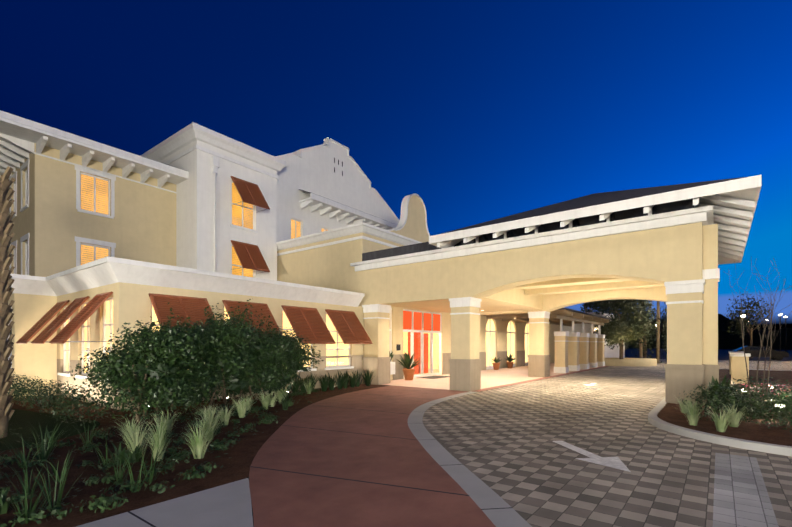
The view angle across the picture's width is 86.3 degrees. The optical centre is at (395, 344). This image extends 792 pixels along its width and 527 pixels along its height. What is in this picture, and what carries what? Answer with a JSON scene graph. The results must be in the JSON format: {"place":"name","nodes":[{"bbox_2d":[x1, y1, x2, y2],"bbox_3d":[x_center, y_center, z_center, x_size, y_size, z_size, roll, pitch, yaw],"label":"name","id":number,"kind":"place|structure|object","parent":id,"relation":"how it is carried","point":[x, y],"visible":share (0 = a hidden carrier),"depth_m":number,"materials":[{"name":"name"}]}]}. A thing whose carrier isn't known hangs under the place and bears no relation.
{"place":"outdoors","nodes":[
{"label":"outdoors","id":0,"kind":"place"},
{"bbox_2d":[0,0,791,329],"label":"sky","id":1,"kind":"structure","parent":0,"point":[482,111],"materials":[{"name":"blue"}]},
{"bbox_2d":[76,348,791,526],"bbox_3d":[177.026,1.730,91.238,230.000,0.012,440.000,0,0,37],"label":"ground pavement","id":2,"kind":"structure","parent":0,"point":[566,450],"depth_m":6.00,"materials":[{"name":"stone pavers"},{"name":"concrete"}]},
{"bbox_2d":[0,384,387,526],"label":"mulch bed","id":3,"kind":"object","parent":2,"relation":"on","point":[236,461],"visible":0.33,"depth_m":6.57,"materials":[{"name":"brown soil"},{"name":"soil"}]},
{"bbox_2d":[0,166,14,437],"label":"palm","id":4,"kind":"object","parent":3,"relation":"on","point":[6,310],"visible":1,"depth_m":7.89,"materials":[{"name":"brown plant"}]},
{"bbox_2d":[0,299,373,526],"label":"shrub foliage","id":5,"kind":"object","parent":3,"relation":"on","point":[173,360],"visible":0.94,"depth_m":9.75,"materials":[{"name":"green plant"}]},
{"bbox_2d":[122,365,281,421],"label":"shrub stems","id":6,"kind":"object","parent":3,"relation":"on","point":[138,416],"visible":0.19,"depth_m":11.20,"materials":[{"name":"brown plant"}]},
{"bbox_2d":[0,377,751,523],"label":"ornamental grasses","id":7,"kind":"object","parent":3,"relation":"on","point":[210,422],"visible":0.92,"depth_m":6.46,"materials":[{"name":"green plant"}]},
{"bbox_2d":[0,110,559,409],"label":"hotel building","id":8,"kind":"structure","parent":2,"relation":"on","point":[90,218],"depth_m":18.40,"materials":[{"name":"beige paint"}]},
{"bbox_2d":[16,176,372,343],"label":"awnings","id":9,"kind":"object","parent":8,"relation":"on","point":[309,324],"visible":0.88,"depth_m":14.14,"materials":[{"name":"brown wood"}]},
{"bbox_2d":[389,308,441,378],"bbox_3d":[-0.184,-0.068,25.279,5.920,3.628,11.160,0,0,37],"label":"entrance storefront","id":10,"kind":"object","parent":8,"relation":"attached to","point":[422,330],"visible":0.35,"depth_m":23.16,"materials":[{"name":"red glass"}]},
{"bbox_2d":[403,362,513,379],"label":"plant pots","id":11,"kind":"object","parent":2,"relation":"on","point":[409,374],"visible":0.94,"depth_m":20.47,"materials":[{"name":"orange ceramic"}]},
{"bbox_2d":[389,350,514,368],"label":"potted plants","id":12,"kind":"object","parent":11,"relation":"on","point":[407,361],"visible":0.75,"depth_m":20.48,"materials":[{"name":"green plant"}]},
{"bbox_2d":[417,376,598,389],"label":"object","id":13,"kind":"object","parent":2,"relation":"on","point":[432,377],"visible":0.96,"depth_m":22.06,"materials":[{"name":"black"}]},
{"bbox_2d":[350,175,761,405],"bbox_3d":[6.415,-2.037,18.592,13.970,7.550,11.460,0,0,37],"label":"porte cochere","id":14,"kind":"object","parent":2,"relation":"on","point":[673,247],"visible":1,"depth_m":13.95,"materials":[{"name":"beige paint"}]},
{"bbox_2d":[563,312,624,357],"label":"building wing","id":15,"kind":"structure","parent":2,"relation":"on","point":[610,352],"depth_m":42.08,"materials":[{"name":"white paint"}]},
{"bbox_2d":[480,308,750,383],"bbox_3d":[15.311,-0.202,29.558,13.730,3.880,20.730,0,0,37],"label":"pergola and pillars","id":16,"kind":"object","parent":2,"relation":"on","point":[576,351],"visible":0.92,"depth_m":27.95,"materials":[{"name":"beige paint"}]},
{"bbox_2d":[580,292,773,363],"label":"trees","id":17,"kind":"object","parent":2,"relation":"on","point":[631,324],"visible":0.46,"depth_m":35.93,"materials":[{"name":"green plant"}]},
{"bbox_2d":[628,314,791,349],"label":"distant tree line","id":18,"kind":"object","parent":2,"relation":"on","point":[727,340],"visible":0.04,"depth_m":161.46,"materials":[{"name":"black plant"}]},
{"bbox_2d":[648,368,791,455],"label":"kerb islands","id":19,"kind":"object","parent":2,"relation":"on","point":[747,435],"visible":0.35,"depth_m":8.36,"materials":[{"name":"grey concrete"}]},
{"bbox_2d":[679,375,791,431],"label":"island shrubs","id":20,"kind":"object","parent":19,"relation":"on","point":[718,394],"visible":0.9,"depth_m":9.28,"materials":[{"name":"green plant"}]},
{"bbox_2d":[723,258,791,418],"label":"island tree stems","id":21,"kind":"object","parent":19,"relation":"on","point":[771,313],"visible":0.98,"depth_m":9.24,"materials":[{"name":"brown plant"}]},
{"bbox_2d":[656,314,786,350],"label":"distant lights","id":22,"kind":"object","parent":2,"relation":"on","point":[780,315],"visible":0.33,"depth_m":53.43,"materials":[{"name":"black"}]},
{"bbox_2d":[733,346,788,359],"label":"parked car","id":23,"kind":"object","parent":2,"relation":"on","point":[753,351],"visible":0.54,"depth_m":47.06,"materials":[{"name":"black paint"}]},
{"bbox_2d":[652,319,775,335],"bbox_3d":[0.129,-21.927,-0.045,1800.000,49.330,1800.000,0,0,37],"label":"horizon hills","id":24,"kind":"structure","parent":0,"point":[760,331],"depth_m":680.49,"materials":[{"name":"black"}]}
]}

